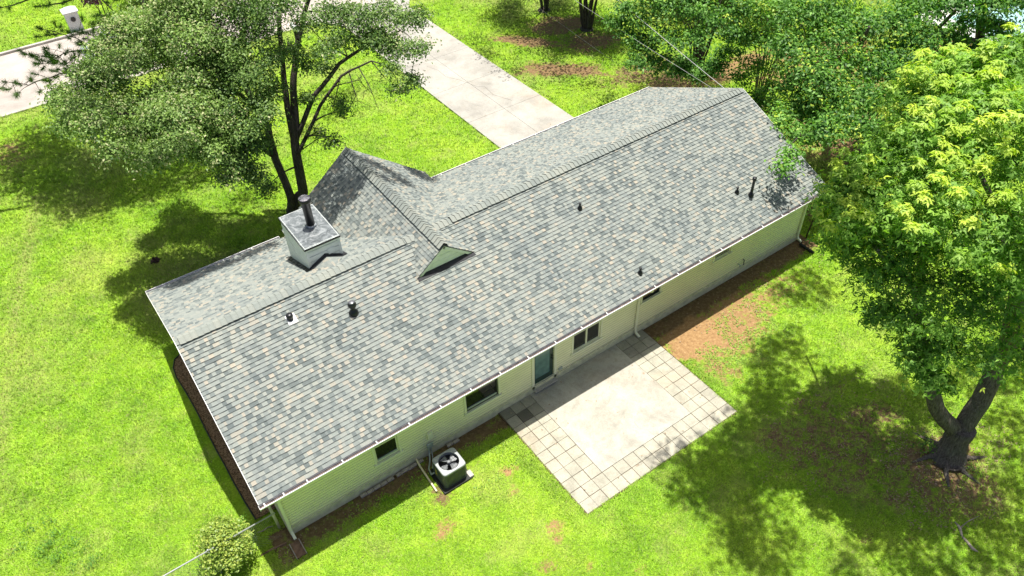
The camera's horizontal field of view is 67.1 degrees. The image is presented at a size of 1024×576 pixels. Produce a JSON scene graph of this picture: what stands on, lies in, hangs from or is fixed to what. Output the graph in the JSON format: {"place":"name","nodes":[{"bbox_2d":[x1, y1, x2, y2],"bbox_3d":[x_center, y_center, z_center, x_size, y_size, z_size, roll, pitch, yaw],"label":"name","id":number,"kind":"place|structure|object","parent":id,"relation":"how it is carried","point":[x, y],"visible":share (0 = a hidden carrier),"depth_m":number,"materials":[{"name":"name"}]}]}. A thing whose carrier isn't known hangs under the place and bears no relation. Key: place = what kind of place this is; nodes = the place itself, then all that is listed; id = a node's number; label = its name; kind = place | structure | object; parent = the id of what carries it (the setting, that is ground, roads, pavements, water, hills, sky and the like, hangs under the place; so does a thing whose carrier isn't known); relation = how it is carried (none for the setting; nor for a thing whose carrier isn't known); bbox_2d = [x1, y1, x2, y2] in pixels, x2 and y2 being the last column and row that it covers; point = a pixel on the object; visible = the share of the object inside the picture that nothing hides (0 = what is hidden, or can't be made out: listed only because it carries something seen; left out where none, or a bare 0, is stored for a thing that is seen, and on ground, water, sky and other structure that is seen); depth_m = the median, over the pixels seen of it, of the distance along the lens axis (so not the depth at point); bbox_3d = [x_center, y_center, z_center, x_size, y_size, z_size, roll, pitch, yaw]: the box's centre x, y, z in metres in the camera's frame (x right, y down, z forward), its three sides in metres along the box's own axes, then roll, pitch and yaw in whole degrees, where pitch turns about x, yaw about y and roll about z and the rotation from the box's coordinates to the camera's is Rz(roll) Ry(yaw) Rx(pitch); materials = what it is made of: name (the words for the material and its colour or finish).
{"place":"outdoors","nodes":[
{"label":"outdoors","id":0,"kind":"place"},
{"bbox_2d":[0,0,385,114],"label":"street","id":1,"kind":"structure","parent":0,"point":[14,65],"depth_m":41.10,"materials":[{"name":"grey asphalt"}]},
{"bbox_2d":[0,2,317,118],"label":"kerb","id":2,"kind":"structure","parent":1,"relation":"on","point":[32,46],"depth_m":42.74,"materials":[{"name":"concrete"}]},
{"bbox_2d":[322,0,573,148],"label":"driveway","id":3,"kind":"structure","parent":0,"point":[463,79],"depth_m":38.14,"materials":[{"name":"concrete"}]},
{"bbox_2d":[0,0,1023,575],"bbox_3d":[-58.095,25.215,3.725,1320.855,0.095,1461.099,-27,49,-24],"label":"ground","id":4,"kind":"structure","parent":0,"point":[682,336],"depth_m":24.41,"materials":[{"name":"green plant"}]},
{"bbox_2d":[9,513,105,573],"bbox_3d":[-12.203,6.935,20.961,2.923,0.447,1.399,10,45,12],"label":"weed clump","id":5,"kind":"object","parent":4,"relation":"on","point":[51,543],"visible":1,"depth_m":20.85,"materials":[{"name":"green plant"}]},
{"bbox_2d":[60,6,84,32],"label":"mailbox column","id":6,"kind":"structure","parent":4,"relation":"on","point":[71,16],"depth_m":43.59,"materials":[{"name":"white brick"}]},
{"bbox_2d":[79,0,108,21],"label":"purple leaf bush","id":7,"kind":"object","parent":4,"relation":"on","point":[92,2],"visible":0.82,"depth_m":43.87,"materials":[{"name":"grey plant"}]},
{"bbox_2d":[0,0,195,130],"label":"pine tree","id":8,"kind":"object","parent":4,"relation":"on","point":[52,60],"visible":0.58,"depth_m":29.87,"materials":[{"name":"green plant"}]},
{"bbox_2d":[150,257,160,263],"bbox_3d":[-13.631,-1.067,29.516,0.414,0.190,0.344,-27,49,-24],"label":"stump","id":9,"kind":"object","parent":4,"relation":"on","point":[155,260],"visible":1,"depth_m":29.49,"materials":[{"name":"brown wood"}]},
{"bbox_2d":[163,512,274,575],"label":"chain link fence","id":10,"kind":"object","parent":4,"relation":"on","point":[207,550],"visible":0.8,"depth_m":19.76,"materials":[{"name":"metal"}]},
{"bbox_2d":[185,511,254,575],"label":"shrub","id":11,"kind":"object","parent":4,"relation":"on","point":[217,532],"visible":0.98,"depth_m":19.77,"materials":[{"name":"green plant"}]},
{"bbox_2d":[174,355,275,518],"bbox_3d":[-9.051,4.282,23.732,0.760,0.020,7.389,-27,49,-24],"label":"flower bed","id":12,"kind":"object","parent":4,"relation":"on","point":[184,377],"visible":0.37,"depth_m":23.51,"materials":[{"name":"brown soil"}]},
{"bbox_2d":[173,354,255,519],"bbox_3d":[-9.293,4.384,23.620,0.450,0.038,7.417,-25,48,-22],"label":"garden edging","id":13,"kind":"object","parent":12,"relation":"on","point":[211,440],"visible":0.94,"depth_m":23.36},
{"bbox_2d":[29,0,441,213],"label":"front yard tree","id":14,"kind":"object","parent":4,"relation":"on","point":[174,119],"visible":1,"depth_m":25.58,"materials":[{"name":"green plant"}]},
{"bbox_2d":[237,510,248,525],"bbox_3d":[-7.300,6.397,21.053,0.469,0.676,0.379,-19,46,-17],"label":"sapling","id":15,"kind":"object","parent":4,"relation":"on","point":[241,517],"visible":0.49,"depth_m":20.91,"materials":[{"name":"green plant"}]},
{"bbox_2d":[261,542,286,555],"bbox_3d":[-6.417,7.024,20.821,0.716,0.052,0.087,-23,48,-21],"label":"timber edging","id":16,"kind":"object","parent":4,"relation":"on","point":[271,549],"visible":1,"depth_m":20.81,"materials":[{"name":"brown wood"}]},
{"bbox_2d":[268,506,280,528],"bbox_3d":[-6.424,6.228,20.923,0.100,1.251,0.086,-27,49,-24],"label":"fence post","id":17,"kind":"object","parent":4,"relation":"on","point":[274,518],"visible":0.81,"depth_m":20.87,"materials":[{"name":"metal"}]},
{"bbox_2d":[289,538,306,559],"bbox_3d":[-5.746,7.017,20.770,0.300,0.085,0.520,-27,49,-24],"label":"splash block","id":18,"kind":"object","parent":4,"relation":"on","point":[298,549],"depth_m":20.75,"materials":[{"name":"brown concrete"}]},
{"bbox_2d":[428,447,472,494],"bbox_3d":[-1.782,5.161,22.107,0.950,0.759,0.920,-27,49,-24],"label":"air conditioner","id":19,"kind":"object","parent":4,"relation":"on","point":[450,470],"visible":1,"depth_m":21.96,"materials":[{"name":"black metal"}]},
{"bbox_2d":[467,469,473,476],"bbox_3d":[-1.213,5.372,22.325,0.140,0.085,0.230,-27,49,-24],"label":"concrete block","id":20,"kind":"object","parent":4,"relation":"on","point":[470,473],"depth_m":22.29,"materials":[{"name":"white concrete"}]},
{"bbox_2d":[145,87,823,539],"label":"house","id":21,"kind":"structure","parent":4,"relation":"on","point":[365,323],"depth_m":23.36,"materials":[{"name":"paint"}]},
{"bbox_2d":[371,434,403,467],"bbox_3d":[-3.511,4.331,21.414,0.920,1.375,0.125,-27,49,-24],"label":"window","id":22,"kind":"structure","parent":21,"relation":"in","point":[388,447],"depth_m":21.65,"materials":[{"name":"black glass"}]},
{"bbox_2d":[415,458,436,491],"bbox_3d":[-2.474,5.385,22.260,0.066,0.153,1.239,-25,48,-22],"label":"drain pipe","id":23,"kind":"object","parent":21,"relation":"attached to","point":[425,474],"visible":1,"depth_m":22.26,"materials":[{"name":"white plastic"}]},
{"bbox_2d":[463,377,501,415],"bbox_3d":[-0.894,3.000,22.711,1.340,1.375,0.125,-27,49,-24],"label":"window","id":24,"kind":"structure","parent":21,"relation":"in","point":[491,389],"depth_m":22.95,"materials":[{"name":"black glass"}]},
{"bbox_2d":[535,347,552,383],"bbox_3d":[0.976,2.254,23.839,0.750,1.950,0.100,-27,49,-24],"label":"door","id":25,"kind":"structure","parent":21,"relation":"in","point":[544,361],"depth_m":24.02,"materials":[{"name":"teal glass"}]},
{"bbox_2d":[570,319,602,355],"bbox_3d":[2.366,1.408,24.386,1.310,1.275,0.125,-27,49,-24],"label":"window","id":26,"kind":"structure","parent":21,"relation":"in","point":[587,335],"depth_m":24.58,"materials":[{"name":"black glass"}]},
{"bbox_2d":[530,1,649,86],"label":"overhead cable","id":27,"kind":"object","parent":21,"relation":"attached to","point":[592,46],"visible":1,"depth_m":36.33,"materials":[{"name":"black rubber"}]},
{"bbox_2d":[575,0,709,86],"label":"overhead cable","id":28,"kind":"object","parent":21,"relation":"attached to","point":[649,48],"visible":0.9,"depth_m":32.40,"materials":[{"name":"black rubber"}]},
{"bbox_2d":[640,286,662,305],"bbox_3d":[4.558,0.038,25.239,0.990,0.865,0.125,-27,49,-24],"label":"window","id":29,"kind":"structure","parent":21,"relation":"in","point":[648,295],"depth_m":25.47,"materials":[{"name":"glass"}]},
{"bbox_2d":[618,0,723,87],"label":"overhead cable","id":30,"kind":"object","parent":21,"relation":"attached to","point":[676,49],"visible":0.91,"depth_m":31.55,"materials":[{"name":"black rubber"}]},
{"bbox_2d":[712,246,732,263],"bbox_3d":[7.277,-1.352,26.579,1.000,0.845,0.125,-27,49,-24],"label":"window","id":31,"kind":"structure","parent":21,"relation":"in","point":[727,250],"depth_m":26.80,"materials":[{"name":"beige glass"}]},
{"bbox_2d":[538,0,550,12],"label":"crape myrtle","id":32,"kind":"object","parent":4,"relation":"on","point":[545,9],"visible":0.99,"depth_m":44.43,"materials":[{"name":"grey plant"}]},
{"bbox_2d":[311,277,831,550],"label":"weeds","id":33,"kind":"object","parent":4,"relation":"on","point":[740,346],"visible":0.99,"depth_m":25.48,"materials":[{"name":"green plant"}]},
{"bbox_2d":[579,0,597,31],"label":"crape myrtle","id":34,"kind":"object","parent":4,"relation":"on","point":[587,18],"visible":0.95,"depth_m":42.17,"materials":[{"name":"grey plant"}]},
{"bbox_2d":[530,345,689,471],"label":"patio slab","id":35,"kind":"structure","parent":4,"relation":"on","point":[642,404],"depth_m":23.95,"materials":[{"name":"concrete"}]},
{"bbox_2d":[274,24,1019,570],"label":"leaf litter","id":36,"kind":"object","parent":4,"relation":"on","point":[836,432],"visible":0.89,"depth_m":22.48,"materials":[{"name":"brown plant"}]},
{"bbox_2d":[596,0,767,87],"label":"crape myrtle","id":37,"kind":"object","parent":4,"relation":"on","point":[733,30],"visible":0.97,"depth_m":33.38,"materials":[{"name":"green plant"}]},
{"bbox_2d":[721,0,807,129],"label":"crape myrtle","id":38,"kind":"object","parent":4,"relation":"on","point":[759,95],"visible":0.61,"depth_m":33.37,"materials":[{"name":"green plant"}]},
{"bbox_2d":[799,243,813,253],"bbox_3d":[11.064,-1.491,29.013,0.130,0.140,0.627,-27,49,-24],"label":"drain extension","id":39,"kind":"object","parent":4,"relation":"on","point":[806,248],"visible":1,"depth_m":28.96,"materials":[{"name":"black plastic"}]},
{"bbox_2d":[805,218,813,237],"bbox_3d":[11.300,-2.413,29.166,0.059,1.460,0.313,32,53,31],"label":"fence post","id":40,"kind":"object","parent":4,"relation":"on","point":[809,227],"visible":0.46,"depth_m":29.25,"materials":[{"name":"metal"}]},
{"bbox_2d":[760,0,914,179],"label":"oak tree","id":41,"kind":"object","parent":4,"relation":"on","point":[826,120],"visible":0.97,"depth_m":28.77,"materials":[{"name":"green plant"}]},
{"bbox_2d":[800,0,1023,488],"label":"maple tree","id":42,"kind":"object","parent":4,"relation":"on","point":[849,212],"visible":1,"depth_m":17.60,"materials":[{"name":"green plant"}]},
{"bbox_2d":[912,431,936,452],"bbox_3d":[12.046,4.526,22.492,0.668,0.479,0.769,23,49,24],"label":"weed","id":43,"kind":"object","parent":4,"relation":"on","point":[927,443],"visible":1,"depth_m":22.45,"materials":[{"name":"green plant"}]},
{"bbox_2d":[844,0,1023,179],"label":"oak tree","id":44,"kind":"object","parent":4,"relation":"on","point":[986,21],"visible":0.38,"depth_m":30.57,"materials":[{"name":"green plant"}]},
{"bbox_2d":[921,0,997,40],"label":"pool deck","id":45,"kind":"structure","parent":4,"relation":"on","point":[972,35],"depth_m":42.20,"materials":[{"name":"concrete"}]},
{"bbox_2d":[955,516,977,551],"bbox_3d":[12.176,6.472,20.706,0.600,0.087,1.162,17,47,19],"label":"fallen branch","id":46,"kind":"object","parent":4,"relation":"on","point":[964,538],"visible":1,"depth_m":20.57,"materials":[{"name":"grey wood"}]},
{"bbox_2d":[964,459,985,477],"bbox_3d":[13.118,5.109,21.892,0.621,0.439,0.624,-15,45,-13],"label":"weed","id":47,"kind":"object","parent":4,"relation":"on","point":[969,466],"visible":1,"depth_m":21.91,"materials":[{"name":"green plant"}]},
{"bbox_2d":[0,0,1023,575],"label":"grass","id":48,"kind":"structure","parent":0,"point":[742,416],"depth_m":23.47,"materials":[{"name":"green plant"}]},
{"bbox_2d":[498,329,737,515],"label":"patio paving","id":49,"kind":"structure","parent":0,"point":[562,470],"depth_m":23.25,"materials":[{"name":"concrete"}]},
{"bbox_2d":[445,59,700,489],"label":"fallen leaves","id":50,"kind":"object","parent":49,"relation":"on","point":[591,380],"visible":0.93,"depth_m":24.06,"materials":[{"name":"brown plant"}]},
{"bbox_2d":[942,5,1023,34],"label":"swimming pool","id":51,"kind":"structure","parent":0,"point":[1021,19],"depth_m":42.26,"materials":[{"name":"liquid"}]}
]}

